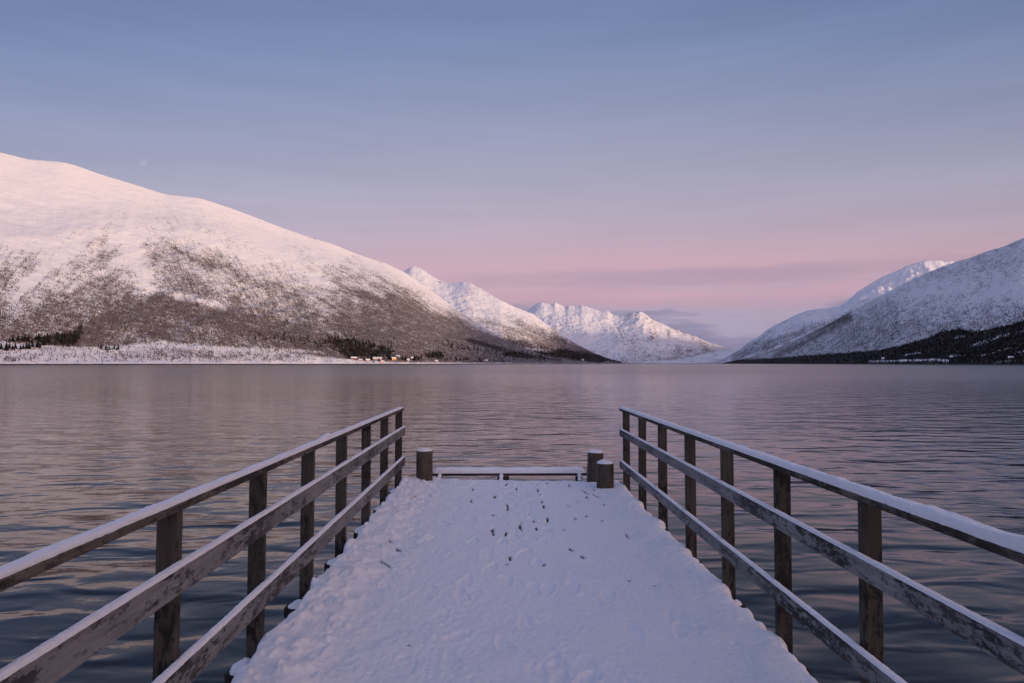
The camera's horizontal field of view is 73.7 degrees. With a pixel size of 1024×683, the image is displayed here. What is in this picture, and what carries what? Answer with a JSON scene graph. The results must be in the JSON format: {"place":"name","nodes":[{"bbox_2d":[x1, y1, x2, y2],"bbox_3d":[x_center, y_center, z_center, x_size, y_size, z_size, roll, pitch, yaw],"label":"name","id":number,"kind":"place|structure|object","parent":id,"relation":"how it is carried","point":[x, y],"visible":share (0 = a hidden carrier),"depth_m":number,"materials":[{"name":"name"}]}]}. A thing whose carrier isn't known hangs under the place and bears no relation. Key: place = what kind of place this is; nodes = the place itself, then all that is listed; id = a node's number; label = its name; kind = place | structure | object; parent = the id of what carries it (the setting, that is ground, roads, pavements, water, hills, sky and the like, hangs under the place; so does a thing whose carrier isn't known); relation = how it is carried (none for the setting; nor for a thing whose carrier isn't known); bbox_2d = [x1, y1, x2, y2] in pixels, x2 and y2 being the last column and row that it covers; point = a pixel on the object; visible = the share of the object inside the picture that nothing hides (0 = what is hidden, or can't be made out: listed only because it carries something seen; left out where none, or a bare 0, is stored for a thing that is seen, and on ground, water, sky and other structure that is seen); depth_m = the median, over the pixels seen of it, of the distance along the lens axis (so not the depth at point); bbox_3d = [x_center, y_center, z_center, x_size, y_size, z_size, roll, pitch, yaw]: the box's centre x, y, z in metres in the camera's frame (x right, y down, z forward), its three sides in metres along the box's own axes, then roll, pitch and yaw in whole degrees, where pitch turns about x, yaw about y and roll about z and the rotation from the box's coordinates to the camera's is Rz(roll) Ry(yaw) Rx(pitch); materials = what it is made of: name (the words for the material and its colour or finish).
{"place":"outdoors","nodes":[
{"label":"outdoors","id":0,"kind":"place"},
{"bbox_2d":[0,152,599,364],"bbox_3d":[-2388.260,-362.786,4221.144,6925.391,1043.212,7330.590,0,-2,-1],"label":"mountain","id":1,"kind":"structure","parent":0,"point":[50,207],"depth_m":2853.60,"materials":[{"name":"white snow"}]},
{"bbox_2d":[39,324,546,362],"bbox_3d":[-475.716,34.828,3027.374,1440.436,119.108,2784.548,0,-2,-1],"label":"spruce wood","id":2,"kind":"object","parent":1,"relation":"on","point":[63,338],"visible":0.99,"depth_m":2438.70,"materials":[{"name":"plant"}]},
{"bbox_2d":[0,221,597,363],"bbox_3d":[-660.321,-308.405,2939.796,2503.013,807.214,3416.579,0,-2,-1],"label":"birch forest","id":3,"kind":"object","parent":1,"relation":"on","point":[133,326],"visible":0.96,"depth_m":2309.56,"materials":[{"name":"brown plant"}]},
{"bbox_2d":[0,364,1023,682],"bbox_3d":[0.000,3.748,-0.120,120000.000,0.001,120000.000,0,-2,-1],"label":"water","id":4,"kind":"structure","parent":0,"point":[84,448],"depth_m":27.50,"materials":[{"name":"black liquid"}]},
{"bbox_2d":[224,466,817,682],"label":"pier","id":5,"kind":"structure","parent":4,"relation":"in","point":[502,578],"depth_m":4.75,"materials":[{"name":"white wood"}]},
{"bbox_2d":[0,407,404,682],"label":"railing","id":6,"kind":"object","parent":5,"relation":"on","point":[57,657],"visible":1,"depth_m":3.28,"materials":[{"name":"brown wood"}]},
{"bbox_2d":[416,448,432,480],"bbox_3d":[-1.265,1.944,9.856,0.238,0.823,0.239,0,-2,-1],"label":"mooring post","id":7,"kind":"object","parent":5,"relation":"on","point":[424,463],"visible":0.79,"depth_m":9.77,"materials":[{"name":"brown wood"}]},
{"bbox_2d":[587,449,602,481],"bbox_3d":[1.204,1.963,9.911,0.240,0.789,0.239,2,-2,-1],"label":"mooring post","id":8,"kind":"object","parent":5,"relation":"on","point":[594,456],"visible":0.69,"depth_m":9.82,"materials":[{"name":"brown wood"}]},
{"bbox_2d":[597,459,613,488],"bbox_3d":[1.264,1.969,9.261,0.241,0.730,0.240,0,-2,-1],"label":"mooring post","id":9,"kind":"object","parent":5,"relation":"on","point":[605,473],"visible":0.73,"depth_m":9.17,"materials":[{"name":"brown wood"}]},
{"bbox_2d":[619,406,1023,682],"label":"railing","id":10,"kind":"object","parent":5,"relation":"on","point":[864,659],"visible":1,"depth_m":3.45,"materials":[{"name":"brown wood"}]},
{"bbox_2d":[0,0,1023,348],"label":"sky","id":11,"kind":"structure","parent":0,"point":[719,172],"materials":[{"name":"blue"}]},
{"bbox_2d":[403,266,629,363],"bbox_3d":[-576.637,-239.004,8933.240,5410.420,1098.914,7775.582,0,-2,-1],"label":"second mountain","id":12,"kind":"structure","parent":0,"point":[472,301],"depth_m":6802.66,"materials":[{"name":"white snow"}]},
{"bbox_2d":[477,317,624,362],"bbox_3d":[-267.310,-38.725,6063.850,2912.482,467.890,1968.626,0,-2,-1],"label":"birch forest","id":13,"kind":"object","parent":12,"relation":"on","point":[545,340],"visible":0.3,"depth_m":6436.49,"materials":[{"name":"brown plant"}]},
{"bbox_2d":[512,341,691,362],"bbox_3d":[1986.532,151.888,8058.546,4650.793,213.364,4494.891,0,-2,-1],"label":"spruce wood","id":14,"kind":"object","parent":12,"relation":"on","point":[578,354],"visible":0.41,"depth_m":6495.07,"materials":[{"name":"plant"}]},
{"bbox_2d":[527,302,734,363],"bbox_3d":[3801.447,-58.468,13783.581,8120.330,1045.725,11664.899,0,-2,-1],"label":"mountain","id":15,"kind":"structure","parent":0,"point":[606,334],"depth_m":10361.52,"materials":[{"name":"white snow"}]},
{"bbox_2d":[640,349,739,363],"bbox_3d":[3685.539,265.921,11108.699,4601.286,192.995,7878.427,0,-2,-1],"label":"hills","id":16,"kind":"structure","parent":0,"point":[711,356],"depth_m":8127.52,"materials":[{"name":"white snow"}]},
{"bbox_2d":[705,294,882,363],"bbox_3d":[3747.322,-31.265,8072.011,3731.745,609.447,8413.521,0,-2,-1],"label":"mountain","id":17,"kind":"structure","parent":0,"point":[809,320],"depth_m":6126.18,"materials":[{"name":"white snow"}]},
{"bbox_2d":[722,238,1023,364],"bbox_3d":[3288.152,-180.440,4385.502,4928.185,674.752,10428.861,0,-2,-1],"label":"mountain","id":18,"kind":"structure","parent":0,"point":[947,282],"depth_m":3336.63,"materials":[{"name":"white snow"}]},
{"bbox_2d":[729,320,1023,363],"bbox_3d":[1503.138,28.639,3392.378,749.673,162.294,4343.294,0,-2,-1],"label":"spruce wood","id":19,"kind":"object","parent":18,"relation":"on","point":[993,359],"visible":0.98,"depth_m":2337.42,"materials":[{"name":"black plant"}]},
{"bbox_2d":[738,241,1023,363],"bbox_3d":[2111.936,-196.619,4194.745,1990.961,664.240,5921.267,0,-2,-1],"label":"birch forest","id":20,"kind":"object","parent":18,"relation":"on","point":[988,314],"visible":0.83,"depth_m":2944.45,"materials":[{"name":"brown plant"}]},
{"bbox_2d":[841,260,953,305],"bbox_3d":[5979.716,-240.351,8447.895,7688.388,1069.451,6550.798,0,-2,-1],"label":"back mountain","id":21,"kind":"structure","parent":0,"point":[890,281],"depth_m":6769.55,"materials":[{"name":"white snow"}]}
]}

